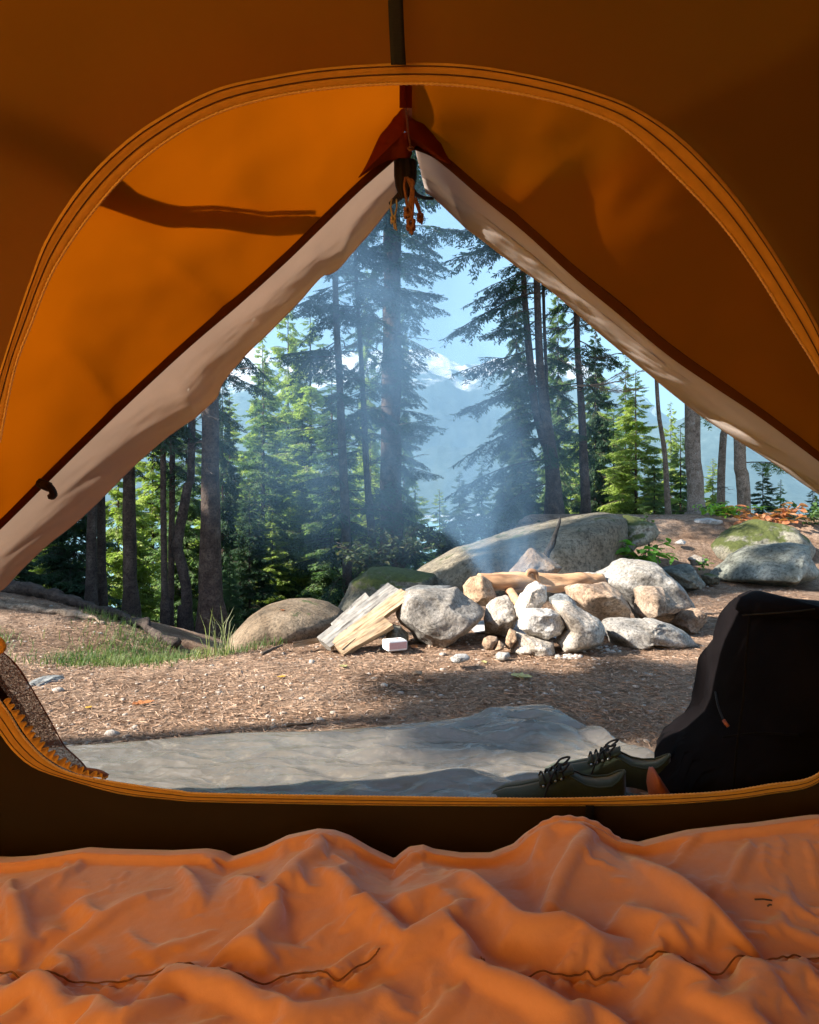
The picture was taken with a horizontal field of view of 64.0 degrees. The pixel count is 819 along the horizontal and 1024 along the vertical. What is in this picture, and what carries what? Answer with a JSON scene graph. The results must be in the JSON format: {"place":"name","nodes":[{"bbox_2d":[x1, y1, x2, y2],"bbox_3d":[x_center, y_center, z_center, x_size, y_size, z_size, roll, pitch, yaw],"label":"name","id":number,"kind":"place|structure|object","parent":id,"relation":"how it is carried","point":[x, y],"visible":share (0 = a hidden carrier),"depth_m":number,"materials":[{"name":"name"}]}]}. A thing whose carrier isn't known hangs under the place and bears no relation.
{"place":"outdoors","nodes":[
{"label":"outdoors","id":0,"kind":"place"},
{"bbox_2d":[12,554,50,584],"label":"conifer tree","id":1,"kind":"object","parent":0,"point":[24,575],"visible":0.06,"depth_m":9.51,"materials":[{"name":"green plant"}]},
{"bbox_2d":[0,514,818,751],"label":"ground","id":2,"kind":"structure","parent":0,"point":[695,536],"depth_m":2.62,"materials":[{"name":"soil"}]},
{"bbox_2d":[29,675,64,686],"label":"stone","id":3,"kind":"object","parent":2,"relation":"on","point":[48,678],"visible":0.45,"depth_m":2.51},
{"bbox_2d":[0,601,106,624],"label":"exposed root","id":4,"kind":"object","parent":2,"relation":"on","point":[38,609],"visible":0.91,"depth_m":3.81,"materials":[{"name":"beige plant"}]},
{"bbox_2d":[35,506,121,609],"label":"conifer tree","id":5,"kind":"object","parent":2,"relation":"on","point":[65,563],"visible":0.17,"depth_m":10.24,"materials":[{"name":"green plant"}]},
{"bbox_2d":[1,581,181,647],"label":"exposed root","id":6,"kind":"object","parent":2,"relation":"on","point":[35,590],"visible":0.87,"depth_m":4.06,"materials":[{"name":"brown plant"}]},
{"bbox_2d":[84,504,98,605],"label":"conifer tree","id":7,"kind":"object","parent":2,"relation":"on","point":[91,590],"depth_m":6.76,"materials":[{"name":"brown plant"}]},
{"bbox_2d":[79,474,160,620],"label":"conifer tree","id":8,"kind":"object","parent":2,"relation":"on","point":[114,556],"visible":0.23,"depth_m":14.90,"materials":[{"name":"green plant"}]},
{"bbox_2d":[97,465,148,605],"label":"conifer tree","id":9,"kind":"object","parent":2,"relation":"on","point":[101,562],"visible":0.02,"depth_m":6.96,"materials":[{"name":"brown plant"}]},
{"bbox_2d":[0,604,286,669],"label":"grass","id":10,"kind":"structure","parent":2,"relation":"on","point":[121,659],"depth_m":3.17,"materials":[{"name":"plant"}]},
{"bbox_2d":[108,450,197,622],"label":"conifer tree","id":11,"kind":"object","parent":2,"relation":"on","point":[151,476],"visible":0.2,"depth_m":17.78,"materials":[{"name":"green plant"}]},
{"bbox_2d":[121,414,227,617],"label":"conifer tree","id":12,"kind":"object","parent":2,"relation":"on","point":[131,604],"visible":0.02,"depth_m":6.35,"materials":[{"name":"brown plant"}]},
{"bbox_2d":[151,415,201,625],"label":"conifer tree","id":13,"kind":"object","parent":2,"relation":"on","point":[165,611],"visible":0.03,"depth_m":6.08,"materials":[{"name":"brown plant"}]},
{"bbox_2d":[142,413,220,631],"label":"conifer tree","id":14,"kind":"object","parent":2,"relation":"on","point":[191,533],"visible":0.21,"depth_m":16.70,"materials":[{"name":"green plant"}]},
{"bbox_2d":[153,363,249,626],"bbox_3d":[-2.363,-4.192,6.367,2.011,11.350,1.790,0,0,-29],"label":"conifer tree","id":15,"kind":"object","parent":2,"relation":"on","point":[172,438],"visible":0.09,"depth_m":6.27,"materials":[{"name":"brown plant"}]},
{"bbox_2d":[153,367,271,630],"bbox_3d":[-2.042,-4.181,6.155,1.895,11.350,2.211,0,0,0],"label":"conifer tree","id":16,"kind":"object","parent":2,"relation":"on","point":[184,616],"visible":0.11,"depth_m":6.17,"materials":[{"name":"brown plant"}]},
{"bbox_2d":[190,393,252,565],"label":"conifer tree","id":17,"kind":"object","parent":2,"relation":"on","point":[234,457],"visible":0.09,"depth_m":19.98,"materials":[{"name":"green plant"}]},
{"bbox_2d":[194,607,248,657],"bbox_3d":[-0.865,0.553,3.058,0.286,0.254,0.421,0,0,-38],"label":"grass tuft","id":18,"kind":"object","parent":2,"relation":"on","point":[223,641],"visible":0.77,"depth_m":3.05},
{"bbox_2d":[193,381,250,621],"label":"conifer tree","id":19,"kind":"object","parent":2,"relation":"on","point":[232,477],"visible":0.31,"depth_m":13.91,"materials":[{"name":"green plant"}]},
{"bbox_2d":[222,546,246,635],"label":"conifer tree","id":20,"kind":"object","parent":2,"relation":"on","point":[231,603],"visible":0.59,"depth_m":9.96,"materials":[{"name":"green plant"}]},
{"bbox_2d":[195,357,274,640],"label":"conifer tree","id":21,"kind":"object","parent":2,"relation":"on","point":[210,593],"visible":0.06,"depth_m":5.93,"materials":[{"name":"brown plant"}]},
{"bbox_2d":[222,485,281,629],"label":"conifer tree","id":22,"kind":"object","parent":2,"relation":"on","point":[262,590],"visible":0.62,"depth_m":12.88,"materials":[{"name":"green plant"}]},
{"bbox_2d":[238,337,285,560],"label":"conifer tree","id":23,"kind":"object","parent":2,"relation":"on","point":[266,390],"visible":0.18,"depth_m":18.95,"materials":[{"name":"green plant"}]},
{"bbox_2d":[224,361,313,613],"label":"conifer tree","id":24,"kind":"object","parent":2,"relation":"on","point":[276,486],"visible":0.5,"depth_m":14.85,"materials":[{"name":"green plant"}]},
{"bbox_2d":[244,508,297,619],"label":"conifer tree","id":25,"kind":"object","parent":2,"relation":"on","point":[281,580],"visible":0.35,"depth_m":13.95,"materials":[{"name":"green plant"}]},
{"bbox_2d":[223,598,343,652],"bbox_3d":[-0.714,0.673,3.744,0.669,0.328,0.899,0,0,0],"label":"boulder","id":26,"kind":"object","parent":2,"relation":"on","point":[298,619],"visible":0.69,"depth_m":3.42,"materials":[{"name":"stone"}]},
{"bbox_2d":[254,310,324,560],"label":"conifer tree","id":27,"kind":"object","parent":2,"relation":"on","point":[293,345],"visible":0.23,"depth_m":19.88,"materials":[{"name":"green plant"}]},
{"bbox_2d":[269,381,329,585],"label":"conifer tree","id":28,"kind":"object","parent":2,"relation":"on","point":[296,438],"visible":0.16,"depth_m":16.83,"materials":[{"name":"green plant"}]},
{"bbox_2d":[257,314,364,600],"bbox_3d":[-2.439,0.523,16.962,5.335,11.279,4.668,0,0,39],"label":"conifer tree","id":29,"kind":"object","parent":2,"relation":"on","point":[311,396],"visible":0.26,"depth_m":16.56,"materials":[{"name":"green plant"}]},
{"bbox_2d":[283,373,368,606],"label":"conifer tree","id":30,"kind":"object","parent":2,"relation":"on","point":[323,576],"visible":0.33,"depth_m":14.38,"materials":[{"name":"green plant"}]},
{"bbox_2d":[268,181,423,602],"bbox_3d":[-1.041,-3.581,10.032,2.660,13.350,2.427,0,0,0],"label":"conifer tree","id":31,"kind":"object","parent":2,"relation":"on","point":[348,571],"visible":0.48,"depth_m":9.95,"materials":[{"name":"green plant"}]},
{"bbox_2d":[285,201,430,590],"bbox_3d":[-0.825,-3.063,10.575,2.354,12.351,2.254,0,0,0],"label":"conifer tree","id":32,"kind":"object","parent":2,"relation":"on","point":[361,421],"visible":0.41,"depth_m":10.56,"materials":[{"name":"green plant"}]},
{"bbox_2d":[317,583,398,650],"bbox_3d":[-0.230,0.510,3.235,0.092,0.082,0.584,0,23,38],"label":"firewood","id":33,"kind":"object","parent":2,"relation":"on","point":[326,638],"visible":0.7,"depth_m":3.20,"materials":[{"name":"grey wood"}]},
{"bbox_2d":[66,704,653,797],"bbox_3d":[-0.135,0.612,1.650,1.662,0.059,0.981,0,0,0],"label":"tarp","id":34,"kind":"object","parent":2,"relation":"on","point":[485,752],"visible":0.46,"depth_m":1.67,"materials":[{"name":"fabric"}]},
{"bbox_2d":[492,756,625,797],"bbox_3d":[0.312,0.575,1.385,0.275,0.114,0.119,0,0,0],"label":"shoe","id":35,"kind":"object","parent":34,"relation":"on","point":[566,781],"visible":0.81,"depth_m":1.35,"materials":[{"name":"green fabric"}]},
{"bbox_2d":[544,739,670,793],"bbox_3d":[0.447,0.575,1.492,0.276,0.114,0.114,0,0,13],"label":"shoe","id":36,"kind":"object","parent":34,"relation":"on","point":[607,760],"visible":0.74,"depth_m":1.46,"materials":[{"name":"green fabric"}]},
{"bbox_2d":[332,538,396,571],"bbox_3d":[-0.360,0.391,5.631,0.527,0.343,0.369,0,0,-36],"label":"bush","id":37,"kind":"object","parent":2,"relation":"on","point":[365,557],"visible":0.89,"depth_m":5.57,"materials":[{"name":"plant"}]},
{"bbox_2d":[351,266,380,550],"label":"conifer tree","id":38,"kind":"object","parent":2,"relation":"on","point":[377,448],"visible":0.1,"depth_m":21.81,"materials":[{"name":"green plant"}]},
{"bbox_2d":[353,443,380,549],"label":"conifer tree","id":39,"kind":"object","parent":2,"relation":"on","point":[376,474],"visible":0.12,"depth_m":18.97,"materials":[{"name":"green plant"}]},
{"bbox_2d":[333,589,405,650],"bbox_3d":[-0.165,0.531,3.199,0.105,0.080,0.565,0,22,42],"label":"firewood","id":40,"kind":"object","parent":2,"relation":"on","point":[389,606],"visible":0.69,"depth_m":3.19,"materials":[{"name":"brown wood"}]},
{"bbox_2d":[334,616,393,655],"bbox_3d":[-0.201,0.587,3.065,0.313,0.089,0.084,-26,15,-32],"label":"firewood","id":41,"kind":"object","parent":40,"relation":"on","point":[377,628],"visible":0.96,"depth_m":3.05,"materials":[{"name":"brown wood"}]},
{"bbox_2d":[338,566,435,610],"bbox_3d":[-0.200,0.681,4.900,0.814,0.543,0.708,0,0,0],"label":"boulder","id":42,"kind":"object","parent":2,"relation":"on","point":[369,582],"visible":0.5,"depth_m":4.68,"materials":[{"name":"stone"}]},
{"bbox_2d":[382,637,406,650],"bbox_3d":[-0.068,0.614,3.040,0.099,0.047,0.076,0,0,-24],"label":"matchbox","id":43,"kind":"object","parent":2,"relation":"on","point":[394,644],"visible":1,"depth_m":3.01,"materials":[{"name":"white"}]},
{"bbox_2d":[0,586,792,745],"bbox_3d":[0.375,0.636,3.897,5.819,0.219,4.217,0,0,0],"label":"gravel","id":44,"kind":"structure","parent":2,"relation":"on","point":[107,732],"depth_m":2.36,"materials":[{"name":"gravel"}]},
{"bbox_2d":[339,150,464,572],"bbox_3d":[-0.327,-5.869,12.917,2.707,19.350,2.563,0,0,-41],"label":"conifer tree","id":45,"kind":"object","parent":2,"relation":"on","point":[391,450],"visible":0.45,"depth_m":12.85,"materials":[{"name":"green plant"}]},
{"bbox_2d":[359,516,446,567],"bbox_3d":[-0.043,0.322,6.355,0.894,0.561,0.559,0,0,-24],"label":"bush","id":46,"kind":"object","parent":2,"relation":"on","point":[405,547],"visible":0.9,"depth_m":6.32,"materials":[{"name":"plant"}]},
{"bbox_2d":[0,0,818,857],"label":"tent","id":47,"kind":"object","parent":2,"relation":"on","point":[198,198],"visible":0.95,"depth_m":1.05,"materials":[{"name":"orange fabric"}]},
{"bbox_2d":[0,675,60,767],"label":"zipper","id":48,"kind":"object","parent":47,"relation":"in","point":[14,700],"depth_m":1.18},
{"bbox_2d":[0,653,89,776],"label":"net door","id":49,"kind":"structure","parent":47,"relation":"in","point":[14,680],"depth_m":1.21,"materials":[{"name":"fabric"}]},
{"bbox_2d":[394,158,416,197],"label":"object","id":50,"kind":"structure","parent":47,"relation":"in","point":[403,167],"depth_m":1.07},
{"bbox_2d":[0,815,818,1023],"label":"sleeping bag","id":51,"kind":"object","parent":47,"relation":"on","point":[568,919],"visible":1,"depth_m":0.81,"materials":[{"name":"orange fabric"}]},
{"bbox_2d":[400,303,420,569],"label":"conifer tree","id":52,"kind":"object","parent":2,"relation":"on","point":[405,480],"visible":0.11,"depth_m":20.91,"materials":[{"name":"green plant"}]},
{"bbox_2d":[404,479,434,569],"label":"conifer tree","id":53,"kind":"object","parent":2,"relation":"on","point":[423,511],"visible":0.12,"depth_m":21.90,"materials":[{"name":"green plant"}]},
{"bbox_2d":[412,489,449,569],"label":"conifer tree","id":54,"kind":"object","parent":2,"relation":"on","point":[444,512],"visible":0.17,"depth_m":20.00,"materials":[{"name":"green plant"}]},
{"bbox_2d":[396,587,484,648],"bbox_3d":[0.156,0.531,3.282,0.456,0.309,0.405,0,0,0],"label":"stone","id":55,"kind":"object","parent":2,"relation":"on","point":[442,618],"visible":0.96,"depth_m":3.13,"materials":[{"name":"grey stone"}]},
{"bbox_2d":[435,471,479,555],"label":"conifer tree","id":56,"kind":"object","parent":2,"relation":"on","point":[459,508],"visible":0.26,"depth_m":15.94,"materials":[{"name":"green plant"}]},
{"bbox_2d":[467,457,493,542],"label":"conifer tree","id":57,"kind":"object","parent":2,"relation":"on","point":[484,509],"visible":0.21,"depth_m":17.91,"materials":[{"name":"green plant"}]},
{"bbox_2d":[431,510,541,538],"bbox_3d":[0.838,0.181,7.120,1.195,0.411,0.740,0,0,0],"label":"bush","id":58,"kind":"object","parent":2,"relation":"on","point":[487,531],"visible":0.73,"depth_m":7.15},
{"bbox_2d":[483,595,517,635],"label":"stone","id":59,"kind":"object","parent":2,"relation":"on","point":[500,617],"visible":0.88,"depth_m":3.25,"materials":[{"name":"stone"}]},
{"bbox_2d":[514,581,546,616],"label":"stone","id":60,"kind":"object","parent":59,"relation":"on","point":[533,594],"visible":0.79,"depth_m":3.17,"materials":[{"name":"grey stone"}]},
{"bbox_2d":[483,459,519,537],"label":"conifer tree","id":61,"kind":"object","parent":2,"relation":"on","point":[501,493],"visible":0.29,"depth_m":13.92,"materials":[{"name":"green plant"}]},
{"bbox_2d":[435,229,592,533],"bbox_3d":[1.768,-6.705,9.004,2.920,14.350,2.624,0,0,-44],"label":"conifer tree","id":62,"kind":"object","parent":2,"relation":"on","point":[541,423],"visible":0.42,"depth_m":8.95,"materials":[{"name":"green plant"}]},
{"bbox_2d":[489,279,541,520],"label":"conifer tree","id":63,"kind":"object","parent":2,"relation":"on","point":[505,456],"visible":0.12,"depth_m":15.92,"materials":[{"name":"green plant"}]},
{"bbox_2d":[494,414,544,521],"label":"conifer tree","id":64,"kind":"object","parent":2,"relation":"on","point":[529,504],"visible":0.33,"depth_m":14.85,"materials":[{"name":"green plant"}]},
{"bbox_2d":[416,512,627,600],"bbox_3d":[0.611,0.508,5.609,2.436,1.015,1.692,0,0,0],"label":"boulder","id":65,"kind":"object","parent":2,"relation":"on","point":[589,542],"visible":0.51,"depth_m":4.98,"materials":[{"name":"stone"}]},
{"bbox_2d":[408,521,477,556],"bbox_3d":[0.353,0.310,6.799,0.767,0.448,0.695,0,0,0],"label":"bush","id":66,"kind":"object","parent":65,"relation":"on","point":[452,541],"visible":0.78,"depth_m":6.76,"materials":[{"name":"plant"}]},
{"bbox_2d":[615,538,678,564],"bbox_3d":[1.779,0.336,5.072,0.614,0.268,0.426,0,0,0],"label":"leafy shrub","id":67,"kind":"object","parent":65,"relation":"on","point":[650,557],"visible":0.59,"depth_m":5.08,"materials":[{"name":"green plant"}]},
{"bbox_2d":[510,632,554,656],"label":"stone","id":68,"kind":"object","parent":2,"relation":"on","point":[530,645],"visible":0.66,"depth_m":2.96,"materials":[{"name":"stone"}]},
{"bbox_2d":[518,608,564,639],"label":"stone","id":69,"kind":"object","parent":68,"relation":"on","point":[545,623],"visible":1,"depth_m":2.98,"materials":[{"name":"grey stone"}]},
{"bbox_2d":[509,548,561,573],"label":"stone","id":70,"kind":"object","parent":2,"relation":"on","point":[535,560],"visible":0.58,"depth_m":4.05,"materials":[{"name":"stone"}]},
{"bbox_2d":[471,620,606,637],"bbox_3d":[0.750,0.623,3.620,0.840,0.053,0.600,0,0,0],"label":"ash bed","id":71,"kind":"object","parent":2,"relation":"on","point":[479,627],"visible":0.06,"depth_m":3.56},
{"bbox_2d":[463,574,496,605],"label":"stone","id":72,"kind":"object","parent":71,"relation":"on","point":[479,590],"visible":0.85,"depth_m":3.48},
{"bbox_2d":[477,568,606,604],"bbox_3d":[0.773,0.407,3.625,0.772,0.190,0.295,0,0,-16],"label":"log","id":73,"kind":"object","parent":72,"relation":"on","point":[511,584],"visible":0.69,"depth_m":3.64,"materials":[{"name":"wood"}]},
{"bbox_2d":[564,582,630,621],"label":"stone","id":74,"kind":"object","parent":71,"relation":"on","point":[600,601],"visible":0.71,"depth_m":3.37,"materials":[{"name":"stone"}]},
{"bbox_2d":[533,293,580,513],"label":"conifer tree","id":75,"kind":"object","parent":2,"relation":"on","point":[557,417],"visible":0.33,"depth_m":16.88,"materials":[{"name":"green plant"}]},
{"bbox_2d":[492,264,627,513],"bbox_3d":[2.285,-6.213,9.450,2.491,13.350,2.550,0,0,27],"label":"conifer tree","id":76,"kind":"object","parent":2,"relation":"on","point":[583,466],"visible":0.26,"depth_m":9.28,"materials":[{"name":"green plant"}]},
{"bbox_2d":[550,348,647,399],"bbox_3d":[2.563,-1.921,9.068,1.521,0.724,0.828,0,0,0],"label":"dead bough","id":77,"kind":"object","parent":76,"relation":"hanging from","point":[610,382],"visible":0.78,"depth_m":9.08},
{"bbox_2d":[559,412,590,513],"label":"conifer tree","id":78,"kind":"object","parent":2,"relation":"on","point":[572,482],"visible":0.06,"depth_m":18.89,"materials":[{"name":"green plant"}]},
{"bbox_2d":[551,600,604,652],"bbox_3d":[0.789,0.530,3.059,0.239,0.234,0.308,0,0,0],"label":"stone","id":79,"kind":"object","parent":2,"relation":"on","point":[584,630],"visible":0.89,"depth_m":2.95,"materials":[{"name":"stone"}]},
{"bbox_2d":[569,327,618,513],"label":"conifer tree","id":80,"kind":"object","parent":2,"relation":"on","point":[597,498],"visible":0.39,"depth_m":15.83,"materials":[{"name":"green plant"}]},
{"bbox_2d":[565,373,640,510],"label":"conifer tree","id":81,"kind":"object","parent":2,"relation":"on","point":[607,413],"visible":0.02,"depth_m":20.98,"materials":[{"name":"green plant"}]},
{"bbox_2d":[593,414,642,513],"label":"conifer tree","id":82,"kind":"object","parent":2,"relation":"on","point":[616,447],"visible":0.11,"depth_m":16.98,"materials":[{"name":"green plant"}]},
{"bbox_2d":[607,354,643,513],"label":"conifer tree","id":83,"kind":"object","parent":2,"relation":"on","point":[621,409],"visible":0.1,"depth_m":19.00,"materials":[{"name":"green plant"}]},
{"bbox_2d":[593,370,680,514],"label":"conifer tree","id":84,"kind":"object","parent":2,"relation":"on","point":[618,475],"visible":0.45,"depth_m":14.88,"materials":[{"name":"green plant"}]},
{"bbox_2d":[622,515,660,551],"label":"boulder","id":85,"kind":"object","parent":2,"relation":"on","point":[641,533],"visible":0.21,"depth_m":5.26,"materials":[{"name":"stone"}]},
{"bbox_2d":[595,558,694,623],"bbox_3d":[1.371,0.469,3.857,0.590,0.390,0.487,0,0,0],"label":"stone","id":86,"kind":"object","parent":2,"relation":"on","point":[625,577],"visible":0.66,"depth_m":3.70,"materials":[{"name":"grey stone"}]},
{"bbox_2d":[602,617,698,649],"bbox_3d":[1.170,0.598,3.239,0.449,0.154,0.317,0,0,-17],"label":"stone","id":87,"kind":"object","parent":2,"relation":"on","point":[640,633],"visible":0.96,"depth_m":3.12,"materials":[{"name":"grey stone"}]},
{"bbox_2d":[637,447,671,514],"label":"conifer tree","id":88,"kind":"object","parent":2,"relation":"on","point":[654,505],"visible":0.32,"depth_m":13.48,"materials":[{"name":"green plant"}]},
{"bbox_2d":[633,585,684,618],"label":"stone","id":89,"kind":"object","parent":2,"relation":"on","point":[652,601],"visible":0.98,"depth_m":3.44,"materials":[{"name":"stone"}]},
{"bbox_2d":[655,380,671,514],"bbox_3d":[3.699,-5.016,10.129,2.062,11.350,2.017,0,0,15],"label":"trunk","id":90,"kind":"object","parent":2,"relation":"on","point":[667,503],"visible":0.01,"depth_m":9.97,"materials":[{"name":"beige plant"}]},
{"bbox_2d":[656,403,686,512],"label":"conifer tree","id":91,"kind":"object","parent":2,"relation":"on","point":[673,444],"visible":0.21,"depth_m":19.96,"materials":[{"name":"green plant"}]},
{"bbox_2d":[663,427,686,513],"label":"conifer tree","id":92,"kind":"object","parent":2,"relation":"on","point":[682,496],"visible":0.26,"depth_m":16.98,"materials":[{"name":"green plant"}]},
{"bbox_2d":[661,564,705,590],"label":"boulder","id":93,"kind":"object","parent":2,"relation":"on","point":[685,576],"visible":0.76,"depth_m":5.17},
{"bbox_2d":[670,608,707,633],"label":"stone","id":94,"kind":"object","parent":2,"relation":"on","point":[692,620],"visible":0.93,"depth_m":3.53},
{"bbox_2d":[684,404,708,514],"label":"conifer tree","id":95,"kind":"object","parent":2,"relation":"on","point":[695,481],"visible":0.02,"depth_m":9.41,"materials":[{"name":"beige plant"}]},
{"bbox_2d":[672,418,736,512],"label":"conifer tree","id":96,"kind":"object","parent":2,"relation":"on","point":[721,470],"visible":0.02,"depth_m":10.45,"materials":[{"name":"beige plant"}]},
{"bbox_2d":[704,459,728,514],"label":"conifer tree","id":97,"kind":"object","parent":2,"relation":"on","point":[713,497],"visible":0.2,"depth_m":15.90,"materials":[{"name":"green plant"}]},
{"bbox_2d":[692,498,768,518],"bbox_3d":[3.539,-0.013,7.286,0.866,0.284,0.549,0,0,0],"label":"fern patch","id":98,"kind":"object","parent":2,"relation":"on","point":[719,510],"visible":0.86,"depth_m":7.22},
{"bbox_2d":[677,416,785,513],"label":"conifer tree","id":99,"kind":"object","parent":2,"relation":"on","point":[742,482],"visible":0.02,"depth_m":9.94,"materials":[{"name":"beige plant"}]},
{"bbox_2d":[646,590,818,794],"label":"backpack","id":100,"kind":"object","parent":2,"relation":"on","point":[748,717],"visible":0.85,"depth_m":1.34,"materials":[{"name":"black fabric"}]},
{"bbox_2d":[711,519,815,560],"bbox_3d":[3.419,0.320,6.528,1.030,0.501,1.064,0,0,0],"label":"boulder","id":101,"kind":"object","parent":2,"relation":"on","point":[734,538],"visible":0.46,"depth_m":6.24,"materials":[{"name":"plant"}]},
{"bbox_2d":[710,542,818,586],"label":"boulder","id":102,"kind":"object","parent":2,"relation":"on","point":[786,564],"visible":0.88,"depth_m":5.55,"materials":[{"name":"stone"}]},
{"bbox_2d":[751,463,777,513],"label":"conifer tree","id":103,"kind":"object","parent":2,"relation":"on","point":[769,491],"visible":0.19,"depth_m":14.90,"materials":[{"name":"green plant"}]},
{"bbox_2d":[720,502,809,524],"bbox_3d":[3.710,0.083,6.915,0.863,0.373,0.641,0,0,0],"label":"leafy shrub","id":104,"kind":"object","parent":2,"relation":"on","point":[775,517],"visible":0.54,"depth_m":6.83,"materials":[{"name":"orange plant"}]},
{"bbox_2d":[776,496,818,524],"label":"bush","id":105,"kind":"object","parent":2,"relation":"on","point":[810,515],"visible":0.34,"depth_m":7.02,"materials":[{"name":"green plant"}]},
{"bbox_2d":[105,347,818,521],"bbox_3d":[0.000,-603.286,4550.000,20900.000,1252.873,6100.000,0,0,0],"label":"mountains","id":106,"kind":"structure","parent":0,"point":[442,394],"depth_m":3088.05,"materials":[{"name":"stone"}]},
{"bbox_2d":[254,168,684,421],"label":"sky","id":107,"kind":"structure","parent":0,"point":[459,293],"materials":[{"name":"blue"}]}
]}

